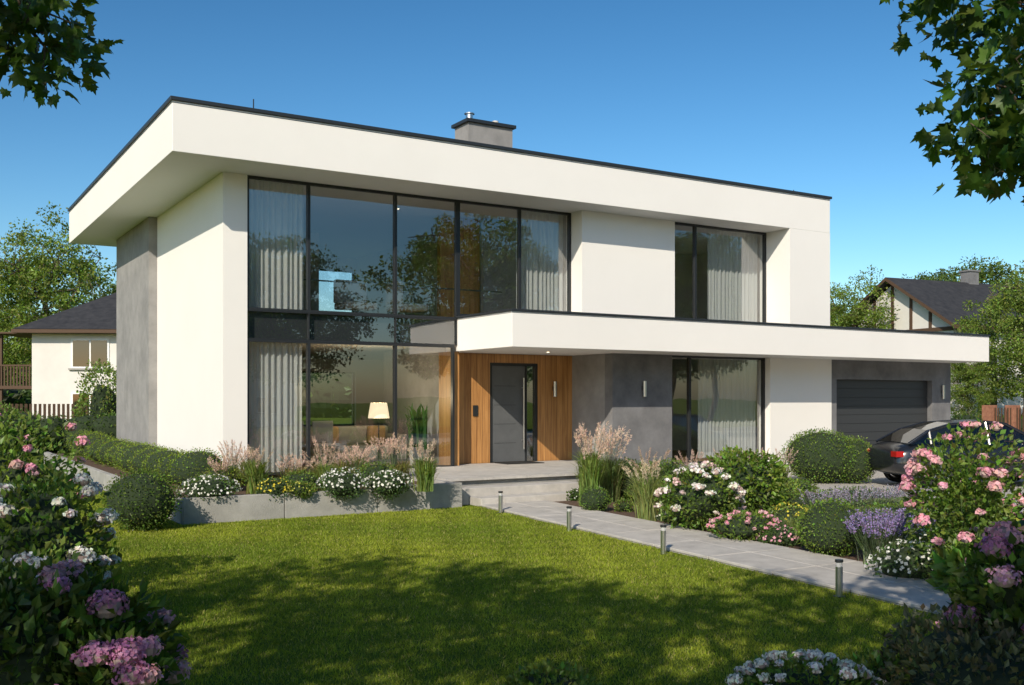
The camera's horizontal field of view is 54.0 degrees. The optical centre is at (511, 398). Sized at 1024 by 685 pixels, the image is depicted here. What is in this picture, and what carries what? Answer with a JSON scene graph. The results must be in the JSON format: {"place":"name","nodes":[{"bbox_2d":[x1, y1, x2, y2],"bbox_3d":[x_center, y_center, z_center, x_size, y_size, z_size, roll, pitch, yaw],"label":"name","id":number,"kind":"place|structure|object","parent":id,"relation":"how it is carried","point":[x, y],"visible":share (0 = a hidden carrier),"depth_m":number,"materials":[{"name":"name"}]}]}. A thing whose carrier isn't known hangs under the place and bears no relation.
{"place":"outdoors","nodes":[
{"label":"outdoors","id":0,"kind":"place"},
{"bbox_2d":[32,334,115,420],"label":"walls","id":1,"kind":"structure","parent":0,"point":[54,378],"depth_m":45.82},
{"bbox_2d":[11,293,115,335],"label":"roof","id":2,"kind":"structure","parent":1,"relation":"on","point":[97,316],"depth_m":46.09,"materials":[{"name":"tile"}]},
{"bbox_2d":[68,338,108,416],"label":"windows","id":3,"kind":"structure","parent":1,"relation":"attached to","point":[83,351],"depth_m":45.84,"materials":[{"name":"white"}]},
{"bbox_2d":[236,445,277,493],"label":"fountain grass","id":4,"kind":"object","parent":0,"point":[255,471],"depth_m":16.82,"materials":[{"name":"green"}]},
{"bbox_2d":[302,343,528,359],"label":"intermediate floor","id":5,"kind":"structure","parent":0,"point":[342,351],"depth_m":26.55,"materials":[{"name":"grey paint"}]},
{"bbox_2d":[249,342,301,471],"bbox_3d":[-4.851,0.130,20.480,1.170,2.720,0.103,0,0,-32],"label":"curtain","id":6,"kind":"object","parent":5,"relation":"hanging from","point":[275,396],"visible":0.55,"depth_m":20.51,"materials":[{"name":"fabric"}]},
{"bbox_3d":[-1.677,-1.662,28.411,15.310,0.017,9.160,0,0,-32],"label":"upper parquet","id":7,"kind":"object","parent":5,"relation":"on","visible":0},
{"bbox_2d":[333,279,427,312],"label":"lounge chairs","id":8,"kind":"object","parent":7,"relation":"on","point":[350,296],"visible":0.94,"depth_m":23.20,"materials":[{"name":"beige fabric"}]},
{"bbox_2d":[437,215,479,316],"bbox_3d":[-1.307,-3.050,24.620,1.100,2.760,0.150,0,0,-32],"label":"interior wood partition","id":9,"kind":"object","parent":7,"relation":"on","point":[469,258],"visible":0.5,"depth_m":24.58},
{"bbox_2d":[69,102,829,212],"bbox_3d":[-2.061,-5.316,27.841,17.152,0.008,12.582,0,0,-32],"label":"roof drip line","id":10,"kind":"object","parent":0,"point":[415,138],"visible":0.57,"depth_m":21.28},
{"bbox_2d":[1,416,941,684],"bbox_3d":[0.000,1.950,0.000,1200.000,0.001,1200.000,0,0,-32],"label":"ground","id":11,"kind":"structure","parent":0,"point":[445,636],"depth_m":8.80,"materials":[{"name":"green plant"}]},
{"bbox_2d":[0,332,31,406],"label":"balcony","id":12,"kind":"structure","parent":11,"relation":"on","point":[23,387],"depth_m":46.12,"materials":[{"name":"brown"}]},
{"bbox_2d":[0,400,38,455],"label":"lilac shrub","id":13,"kind":"object","parent":11,"relation":"on","point":[8,406],"visible":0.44,"depth_m":33.79,"materials":[{"name":"green plant"}]},
{"bbox_2d":[1,404,90,419],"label":"wooden fence","id":14,"kind":"object","parent":11,"relation":"on","point":[54,409],"visible":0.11,"depth_m":39.98,"materials":[{"name":"brown"}]},
{"bbox_2d":[0,201,115,391],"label":"oak tree","id":15,"kind":"object","parent":11,"relation":"on","point":[25,275],"visible":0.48,"depth_m":60.06,"materials":[{"name":"green plant"}]},
{"bbox_2d":[0,0,123,109],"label":"maple tree","id":16,"kind":"object","parent":11,"relation":"on","point":[25,18],"visible":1,"depth_m":4.83,"materials":[{"name":"green plant"}]},
{"bbox_2d":[8,408,115,452],"bbox_3d":[-17.765,1.073,36.445,10.335,1.942,2.074,0,0,-7],"label":"privet hedge","id":17,"kind":"object","parent":11,"relation":"on","point":[105,423],"visible":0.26,"depth_m":36.17,"materials":[{"name":"green plant"}]},
{"bbox_2d":[70,358,115,416],"bbox_3d":[-15.727,0.208,38.901,2.439,3.658,2.857,0,0,-32],"label":"lilac shrub","id":18,"kind":"object","parent":11,"relation":"on","point":[103,399],"visible":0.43,"depth_m":38.45,"materials":[{"name":"green plant"}]},
{"bbox_2d":[116,217,156,445],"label":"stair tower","id":19,"kind":"structure","parent":11,"relation":"on","point":[136,333],"depth_m":25.62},
{"bbox_2d":[99,466,182,531],"bbox_3d":[-5.485,1.482,14.914,1.202,0.971,1.183,0,0,-32],"label":"boxwood ball","id":20,"kind":"object","parent":11,"relation":"on","point":[144,500],"visible":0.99,"depth_m":14.61,"materials":[{"name":"green plant"}]},
{"bbox_2d":[3,342,351,417],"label":"distant tree line","id":21,"kind":"object","parent":11,"relation":"on","point":[330,395],"visible":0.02,"depth_m":101.40,"materials":[{"name":"green plant"}]},
{"bbox_2d":[157,172,246,470],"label":"side wall","id":22,"kind":"structure","parent":11,"relation":"on","point":[202,317],"depth_m":20.82,"materials":[{"name":"paint"}]},
{"bbox_2d":[44,452,461,524],"bbox_3d":[-7.455,1.740,24.107,4.920,0.460,17.100,0,0,-32],"label":"concrete planter","id":23,"kind":"object","parent":11,"relation":"on","point":[242,505],"visible":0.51,"depth_m":16.75,"materials":[{"name":"grey concrete"}]},
{"bbox_2d":[115,442,167,474],"bbox_3d":[-7.981,1.307,21.770,1.180,0.786,1.115,0,0,-32],"label":"boxwood ball","id":24,"kind":"object","parent":23,"relation":"on","point":[127,454],"visible":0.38,"depth_m":21.46,"materials":[{"name":"green plant"}]},
{"bbox_2d":[142,447,183,475],"bbox_3d":[-6.818,1.324,19.934,1.007,0.751,1.020,0,0,31],"label":"boxwood ball","id":25,"kind":"object","parent":23,"relation":"on","point":[151,461],"visible":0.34,"depth_m":19.68,"materials":[{"name":"green plant"}]},
{"bbox_2d":[164,447,222,488],"bbox_3d":[-5.675,1.284,18.110,1.160,0.843,1.124,0,0,-32],"label":"boxwood ball","id":26,"kind":"object","parent":23,"relation":"on","point":[185,466],"visible":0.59,"depth_m":17.78,"materials":[{"name":"green plant"}]},
{"bbox_2d":[176,474,242,501],"bbox_3d":[-4.819,1.459,15.996,1.036,0.554,0.938,0,0,-32],"label":"candytuft mound","id":27,"kind":"object","parent":23,"relation":"on","point":[205,487],"visible":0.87,"depth_m":15.79,"materials":[{"name":"white plant"}]},
{"bbox_2d":[255,475,290,502],"bbox_3d":[-3.889,1.488,16.497,0.647,0.456,0.644,0,0,-32],"label":"yellow coreopsis","id":28,"kind":"object","parent":23,"relation":"on","point":[271,485],"visible":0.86,"depth_m":16.34,"materials":[{"name":"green plant"}]},
{"bbox_2d":[286,480,317,499],"bbox_3d":[-3.492,1.507,16.613,0.584,0.338,0.600,0,0,31],"label":"yellow coreopsis","id":29,"kind":"object","parent":23,"relation":"on","point":[301,488],"visible":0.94,"depth_m":16.47,"materials":[{"name":"green plant"}]},
{"bbox_2d":[317,467,369,502],"bbox_3d":[-2.825,1.444,16.898,0.935,0.608,0.922,0,0,-32],"label":"candytuft mound","id":30,"kind":"object","parent":23,"relation":"on","point":[342,483],"visible":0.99,"depth_m":16.70,"materials":[{"name":"white plant"}]},
{"bbox_2d":[363,469,412,500],"bbox_3d":[-2.136,1.475,17.203,0.880,0.552,0.821,0,0,-32],"label":"candytuft mound","id":31,"kind":"object","parent":23,"relation":"on","point":[386,483],"visible":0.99,"depth_m":17.03,"materials":[{"name":"white plant"}]},
{"bbox_2d":[404,440,442,491],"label":"fountain grass","id":32,"kind":"object","parent":23,"relation":"on","point":[424,471],"depth_m":17.20,"materials":[{"name":"green"}]},
{"bbox_2d":[302,256,531,441],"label":"back wall","id":33,"kind":"structure","parent":11,"relation":"on","point":[368,382],"depth_m":31.91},
{"bbox_2d":[407,460,642,505],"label":"entrance steps","id":34,"kind":"structure","parent":11,"relation":"on","point":[552,481],"depth_m":19.59,"materials":[{"name":"concrete"}]},
{"bbox_2d":[247,339,454,474],"bbox_3d":[-3.294,0.170,21.192,4.670,2.720,0.100,0,0,-32],"label":"glazing frame","id":35,"kind":"object","parent":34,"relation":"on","point":[394,345],"visible":0.71,"depth_m":21.44,"materials":[{"name":"black"}]},
{"bbox_2d":[247,310,456,344],"bbox_3d":[-3.265,-1.480,21.207,4.735,0.574,0.100,0,0,-32],"label":"spandrel glazing frame","id":36,"kind":"object","parent":35,"relation":"on","point":[308,329],"visible":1,"depth_m":21.09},
{"bbox_2d":[248,311,453,343],"bbox_3d":[-3.313,-1.480,21.286,4.715,0.560,0.040,0,0,-32],"label":"spandrel panel","id":37,"kind":"object","parent":36,"relation":"in","point":[274,325],"visible":0.86,"depth_m":21.18,"materials":[{"name":"glass"}]},
{"bbox_2d":[247,175,457,318],"bbox_3d":[-3.255,-3.104,21.216,4.760,2.668,0.100,0,0,-32],"label":"glazing frame","id":38,"kind":"object","parent":36,"relation":"on","point":[394,194],"visible":1,"depth_m":21.24,"materials":[{"name":"black"}]},
{"bbox_2d":[439,352,571,465],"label":"wood entry wall","id":39,"kind":"structure","parent":34,"relation":"on","point":[472,388],"depth_m":23.46,"materials":[{"name":"wood"}]},
{"bbox_2d":[490,363,537,462],"bbox_3d":[0.014,0.325,23.958,1.340,2.350,0.120,0,0,-32],"label":"door frame","id":40,"kind":"object","parent":39,"relation":"attached to","point":[534,412],"visible":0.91,"depth_m":24.23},
{"bbox_2d":[492,366,524,461],"bbox_3d":[-0.102,0.356,23.887,0.926,2.268,0.060,0,0,-32],"label":"front door","id":41,"kind":"structure","parent":40,"relation":"attached to","point":[507,413],"depth_m":23.85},
{"bbox_2d":[503,656,602,684],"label":"perennial","id":42,"kind":"object","parent":11,"relation":"on","point":[548,673],"visible":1,"depth_m":5.91,"materials":[{"name":"green plant"}]},
{"bbox_2d":[572,354,604,460],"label":"gray return wall","id":43,"kind":"structure","parent":11,"relation":"on","point":[588,390],"depth_m":24.21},
{"bbox_2d":[605,353,671,465],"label":"gray front wall","id":44,"kind":"structure","parent":11,"relation":"on","point":[646,421],"depth_m":23.78,"materials":[{"name":"concrete"}]},
{"bbox_2d":[697,244,759,450],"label":"wall","id":45,"kind":"structure","parent":11,"relation":"on","point":[701,286],"depth_m":30.66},
{"bbox_2d":[555,495,1023,561],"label":"flower bed","id":46,"kind":"object","parent":11,"relation":"on","point":[611,509],"depth_m":15.63,"materials":[{"name":"brown soil"}]},
{"bbox_2d":[570,421,612,505],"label":"maiden grass","id":47,"kind":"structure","parent":46,"relation":"on","point":[590,470],"depth_m":18.08,"materials":[{"name":"green"}]},
{"bbox_2d":[577,486,611,511],"bbox_3d":[1.417,1.728,17.306,0.591,0.478,0.574,0,0,0],"label":"boxwood ball","id":48,"kind":"object","parent":46,"relation":"on","point":[592,498],"visible":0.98,"depth_m":17.15,"materials":[{"name":"green plant"}]},
{"bbox_2d":[592,425,632,501],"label":"maiden grass","id":49,"kind":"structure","parent":46,"relation":"on","point":[611,482],"depth_m":18.90,"materials":[{"name":"beige"}]},
{"bbox_2d":[621,447,670,521],"bbox_3d":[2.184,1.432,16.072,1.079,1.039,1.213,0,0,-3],"label":"fountain grass","id":50,"kind":"object","parent":46,"relation":"on","point":[644,491],"depth_m":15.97,"materials":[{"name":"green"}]},
{"bbox_2d":[653,461,746,530],"bbox_3d":[2.845,1.447,14.850,1.364,1.101,1.468,0,0,-32],"label":"rose bush","id":51,"kind":"object","parent":46,"relation":"on","point":[701,496],"visible":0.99,"depth_m":14.55,"materials":[{"name":"green plant"}]},
{"bbox_2d":[705,509,778,540],"bbox_3d":[3.136,1.743,13.770,1.054,0.472,0.978,0,0,-32],"label":"pink azalea","id":52,"kind":"object","parent":46,"relation":"on","point":[744,524],"visible":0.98,"depth_m":13.59,"materials":[{"name":"green"}]},
{"bbox_2d":[706,445,791,515],"bbox_3d":[3.812,1.383,16.580,1.472,1.270,1.521,0,0,-32],"label":"laurel shrub","id":53,"kind":"object","parent":46,"relation":"on","point":[756,482],"visible":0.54,"depth_m":16.26,"materials":[{"name":"green plant"}]},
{"bbox_2d":[755,524,805,546],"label":"pink azalea","id":54,"kind":"object","parent":46,"relation":"on","point":[780,537],"visible":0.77,"depth_m":13.24,"materials":[{"name":"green plant"}]},
{"bbox_2d":[763,500,812,526],"bbox_3d":[4.255,1.753,15.200,0.924,0.447,0.905,0,0,9],"label":"yellow coreopsis","id":55,"kind":"object","parent":46,"relation":"on","point":[786,512],"visible":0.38,"depth_m":15.04,"materials":[{"name":"green plant"}]},
{"bbox_2d":[775,489,863,507],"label":"juniper groundcover","id":56,"kind":"object","parent":46,"relation":"on","point":[795,497],"visible":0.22,"depth_m":17.02,"materials":[{"name":"green plant"}]},
{"bbox_2d":[792,496,867,556],"bbox_3d":[3.995,1.591,12.545,1.022,0.751,0.989,0,0,-32],"label":"boxwood ball","id":57,"kind":"object","parent":46,"relation":"on","point":[822,529],"visible":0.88,"depth_m":12.29,"materials":[{"name":"green plant"}]},
{"bbox_2d":[843,506,910,564],"bbox_3d":[4.327,1.617,11.886,0.948,0.670,0.857,0,0,-32],"label":"lavender","id":58,"kind":"object","parent":46,"relation":"on","point":[872,540],"visible":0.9,"depth_m":11.78,"materials":[{"name":"purple plant"}]},
{"bbox_2d":[863,539,934,580],"bbox_3d":[4.256,1.765,10.883,0.845,0.560,0.803,0,0,-9],"label":"white phlox","id":59,"kind":"object","parent":46,"relation":"on","point":[900,562],"visible":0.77,"depth_m":10.71,"materials":[{"name":"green plant"}]},
{"bbox_2d":[898,413,1023,577],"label":"pink rose tree","id":60,"kind":"object","parent":46,"relation":"on","point":[987,488],"visible":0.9,"depth_m":10.54,"materials":[{"name":"green plant"}]},
{"bbox_2d":[925,534,1006,593],"bbox_3d":[4.690,1.737,9.960,1.028,0.850,1.166,0,0,-32],"label":"hosta","id":61,"kind":"object","parent":46,"relation":"on","point":[944,566],"visible":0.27,"depth_m":10.00,"materials":[{"name":"green plant"}]},
{"bbox_2d":[759,358,831,472],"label":"white ground wall","id":62,"kind":"structure","parent":11,"relation":"on","point":[798,395],"depth_m":26.33,"materials":[{"name":"paint"}]},
{"bbox_2d":[720,647,885,684],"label":"white hydrangea","id":63,"kind":"object","parent":11,"relation":"on","point":[812,669],"visible":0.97,"depth_m":5.45,"materials":[{"name":"green"}]},
{"bbox_2d":[830,264,900,328],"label":"birch tree","id":64,"kind":"object","parent":11,"relation":"on","point":[838,314],"visible":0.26,"depth_m":60.52,"materials":[{"name":"green plant"}]},
{"bbox_2d":[828,650,914,684],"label":"laurel shrub","id":65,"kind":"object","parent":11,"relation":"on","point":[872,657],"visible":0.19,"depth_m":5.71,"materials":[{"name":"green plant"}]},
{"bbox_2d":[867,602,1023,684],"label":"smoke bush","id":66,"kind":"object","parent":11,"relation":"on","point":[942,655],"visible":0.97,"depth_m":5.43,"materials":[{"name":"green plant"}]},
{"bbox_2d":[879,0,1023,205],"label":"maple tree","id":67,"kind":"object","parent":11,"relation":"on","point":[997,142],"visible":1,"depth_m":4.71,"materials":[{"name":"green plant"}]},
{"bbox_2d":[934,254,1023,285],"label":"linden tree","id":68,"kind":"object","parent":11,"relation":"on","point":[991,273],"visible":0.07,"depth_m":88.89,"materials":[{"name":"green plant"}]},
{"bbox_2d":[935,519,1023,653],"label":"hydrangea bush","id":69,"kind":"object","parent":11,"relation":"on","point":[993,590],"visible":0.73,"depth_m":5.99,"materials":[{"name":"green plant"}]},
{"bbox_2d":[951,349,1012,414],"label":"birch tree","id":70,"kind":"object","parent":11,"relation":"on","point":[969,379],"visible":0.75,"depth_m":50.43,"materials":[{"name":"green plant"}]},
{"bbox_2d":[952,260,1023,415],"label":"birch tree","id":71,"kind":"object","parent":11,"relation":"on","point":[1016,303],"visible":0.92,"depth_m":49.54,"materials":[{"name":"green plant"}]},
{"bbox_2d":[982,405,1023,431],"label":"brick post fence","id":72,"kind":"object","parent":11,"relation":"on","point":[1012,415],"visible":0.45,"depth_m":39.71,"materials":[{"name":"brown"}]},
{"label":"side bed","id":73,"kind":"object","parent":11,"relation":"on","visible":0},
{"bbox_2d":[0,536,80,578],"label":"white hydrangea","id":74,"kind":"object","parent":73,"relation":"on","point":[32,556],"visible":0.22,"depth_m":6.91,"materials":[{"name":"green"}]},
{"bbox_2d":[0,409,92,522],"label":"pink rose tree","id":75,"kind":"object","parent":73,"relation":"on","point":[11,469],"visible":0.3,"depth_m":9.59,"materials":[{"name":"green plant"}]},
{"bbox_2d":[0,458,123,584],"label":"white hydrangea","id":76,"kind":"object","parent":73,"relation":"on","point":[40,520],"visible":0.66,"depth_m":7.80,"materials":[{"name":"green"}]},
{"bbox_2d":[0,554,190,684],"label":"hydrangea bush","id":77,"kind":"object","parent":73,"relation":"on","point":[47,611],"visible":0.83,"depth_m":5.08,"materials":[{"name":"green plant"}]},
{"bbox_2d":[36,624,179,684],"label":"hydrangea bush","id":78,"kind":"object","parent":73,"relation":"on","point":[112,662],"visible":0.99,"depth_m":4.74,"materials":[{"name":"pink plant"}]},
{"bbox_2d":[0,0,1023,344],"label":"sky","id":79,"kind":"structure","parent":0,"point":[807,96],"materials":[{"name":"blue"}]},
{"bbox_2d":[302,442,755,468],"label":"interior floor","id":80,"kind":"structure","parent":0,"point":[529,451],"depth_m":26.61,"materials":[{"name":"brown wood"}]},
{"bbox_2d":[302,421,340,464],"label":"dining chairs","id":81,"kind":"object","parent":80,"relation":"on","point":[322,431],"visible":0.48,"depth_m":22.74,"materials":[{"name":"beige fabric"}]},
{"bbox_2d":[302,425,406,461],"bbox_3d":[-3.762,1.050,23.937,2.400,0.800,0.950,0,0,-32],"label":"sofa","id":82,"kind":"object","parent":80,"relation":"on","point":[350,436],"visible":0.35,"depth_m":24.04,"materials":[{"name":"beige fabric"}]},
{"bbox_2d":[333,426,384,443],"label":"sofa cushions","id":83,"kind":"object","parent":82,"relation":"on","point":[372,431],"visible":0.56,"depth_m":24.23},
{"bbox_2d":[400,403,430,464],"bbox_3d":[-2.196,0.790,22.844,0.898,1.420,1.080,0,0,-32],"label":"potted plant inside","id":84,"kind":"object","parent":80,"relation":"on","point":[418,433],"visible":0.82,"depth_m":22.75,"materials":[{"name":"green plant"}]},
{"bbox_2d":[384,215,565,462],"bbox_3d":[-3.719,-1.465,25.222,10.427,5.930,2.942,0,0,14],"label":"interior gray partition","id":85,"kind":"object","parent":80,"relation":"on","point":[417,377],"visible":0.21,"depth_m":24.80,"materials":[{"name":"paint"}]},
{"bbox_2d":[303,221,697,449],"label":"interior white walls","id":86,"kind":"structure","parent":80,"relation":"on","point":[416,262],"depth_m":29.35,"materials":[{"name":"grey paint"}]},
{"bbox_2d":[69,100,829,258],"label":"roof slab","id":87,"kind":"structure","parent":86,"relation":"on","point":[175,154],"depth_m":22.08,"materials":[{"name":"paint"}]},
{"bbox_2d":[249,179,302,309],"bbox_3d":[-4.829,-3.055,20.492,1.220,2.730,0.103,0,0,-32],"label":"curtain","id":88,"kind":"object","parent":87,"relation":"hanging from","point":[275,245],"visible":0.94,"depth_m":20.51,"materials":[{"name":"fabric"}]},
{"bbox_2d":[67,95,831,211],"bbox_3d":[-2.061,-5.386,27.841,17.220,0.067,12.650,0,0,-32],"label":"roof edge cap","id":89,"kind":"object","parent":87,"relation":"attached to","point":[165,104],"visible":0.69,"depth_m":21.20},
{"bbox_2d":[451,112,515,147],"bbox_3d":[-0.708,-6.070,25.193,1.400,2.040,0.840,0,0,-32],"label":"chimney","id":90,"kind":"object","parent":87,"relation":"on","point":[469,127],"visible":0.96,"depth_m":24.88,"materials":[{"name":"grey concrete"}]},
{"bbox_2d":[516,210,562,310],"bbox_3d":[0.674,-3.140,23.875,1.300,2.560,0.101,0,0,-32],"label":"curtain","id":91,"kind":"object","parent":87,"relation":"hanging from","point":[541,261],"visible":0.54,"depth_m":23.88,"materials":[{"name":"fabric"}]},
{"bbox_2d":[707,229,756,321],"bbox_3d":[5.849,-3.140,26.627,1.800,2.560,0.098,0,0,-32],"label":"curtain","id":92,"kind":"object","parent":87,"relation":"hanging from","point":[731,275],"visible":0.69,"depth_m":26.58,"materials":[{"name":"fabric"}]},
{"bbox_2d":[480,500,965,614],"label":"garden path","id":93,"kind":"structure","parent":0,"point":[814,568],"depth_m":12.36,"materials":[{"name":"concrete"}]},
{"bbox_2d":[832,360,950,434],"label":"garage wall","id":94,"kind":"structure","parent":0,"point":[936,376],"depth_m":28.78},
{"bbox_2d":[446,311,988,362],"bbox_3d":[6.079,-1.423,25.840,16.030,0.725,2.890,0,0,-32],"label":"canopy","id":95,"kind":"object","parent":94,"relation":"attached to","point":[521,332],"visible":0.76,"depth_m":23.13,"materials":[{"name":"paint"}]},
{"bbox_2d":[458,200,570,315],"bbox_3d":[0.081,-3.144,23.260,3.065,2.588,0.100,0,0,-32],"label":"glazing frame","id":96,"kind":"object","parent":95,"relation":"on","point":[519,209],"visible":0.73,"depth_m":23.27,"materials":[{"name":"black"}]},
{"bbox_2d":[566,210,674,316],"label":"wall","id":97,"kind":"structure","parent":95,"relation":"on","point":[623,264],"depth_m":24.25,"materials":[{"name":"paint"}]},
{"bbox_2d":[672,358,758,361],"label":"ceiling","id":98,"kind":"structure","parent":95,"relation":"attached to","point":[693,359],"depth_m":26.33,"materials":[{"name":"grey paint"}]},
{"bbox_2d":[698,358,755,457],"bbox_3d":[5.517,0.235,25.782,1.950,2.510,0.100,0,0,-32],"label":"curtain","id":99,"kind":"object","parent":98,"relation":"hanging from","point":[727,402],"visible":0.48,"depth_m":25.74,"materials":[{"name":"fabric"}]},
{"bbox_2d":[675,222,765,321],"bbox_3d":[5.393,-3.144,26.070,3.240,2.588,0.100,0,0,-32],"label":"window frame","id":100,"kind":"object","parent":95,"relation":"on","point":[694,269],"visible":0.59,"depth_m":25.67,"materials":[{"name":"black"}]},
{"bbox_2d":[456,308,990,335],"bbox_3d":[6.079,-1.812,25.840,16.090,0.047,2.950,0,0,-32],"label":"canopy edge cap","id":101,"kind":"object","parent":95,"relation":"attached to","point":[604,314],"visible":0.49,"depth_m":22.99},
{"bbox_2d":[760,228,829,325],"bbox_3d":[7.602,-3.147,27.019,1.520,2.587,1.070,0,0,-32],"label":"wall section","id":102,"kind":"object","parent":95,"relation":"on","point":[797,276],"visible":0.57,"depth_m":26.55,"materials":[{"name":"paint"}]},
{"bbox_2d":[837,379,926,445],"bbox_3d":[10.422,0.710,28.466,4.080,2.480,0.090,0,0,-32],"label":"garage door","id":103,"kind":"structure","parent":94,"relation":"in","point":[873,411],"depth_m":28.34,"materials":[{"name":"metal"}]},
{"bbox_2d":[788,470,1023,511],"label":"gravel driveway","id":104,"kind":"structure","parent":0,"point":[879,479],"depth_m":22.83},
{"bbox_2d":[780,426,857,483],"bbox_3d":[7.224,1.312,23.384,1.920,1.356,1.934,0,0,-32],"label":"rounded hedge","id":105,"kind":"object","parent":104,"relation":"on","point":[820,456],"visible":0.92,"depth_m":22.87,"materials":[{"name":"green plant"}]},
{"bbox_2d":[836,435,875,483],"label":"rounded hedge","id":106,"kind":"object","parent":104,"relation":"on","point":[862,469],"visible":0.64,"depth_m":22.82,"materials":[{"name":"green plant"}]},
{"bbox_2d":[867,419,1023,486],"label":"parked car","id":107,"kind":"object","parent":104,"relation":"on","point":[890,456],"visible":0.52,"depth_m":21.93,"materials":[{"name":"black paint"}]},
{"bbox_2d":[934,328,1023,417],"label":"walls","id":108,"kind":"structure","parent":0,"point":[1007,401],"depth_m":57.70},
{"bbox_2d":[843,277,1023,331],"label":"roof","id":109,"kind":"structure","parent":108,"relation":"on","point":[929,305],"depth_m":59.45,"materials":[{"name":"tile"}]},
{"bbox_3d":[5.157,1.775,25.268,3.200,0.350,0.200,0,0,-32],"label":"window plinth","id":110,"kind":"object","parent":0,"visible":0},
{"bbox_2d":[672,355,764,463],"bbox_3d":[5.167,0.271,25.251,3.200,2.658,0.100,0,0,-32],"label":"ground window frame","id":111,"kind":"object","parent":110,"relation":"on","point":[689,402],"visible":0.66,"depth_m":24.94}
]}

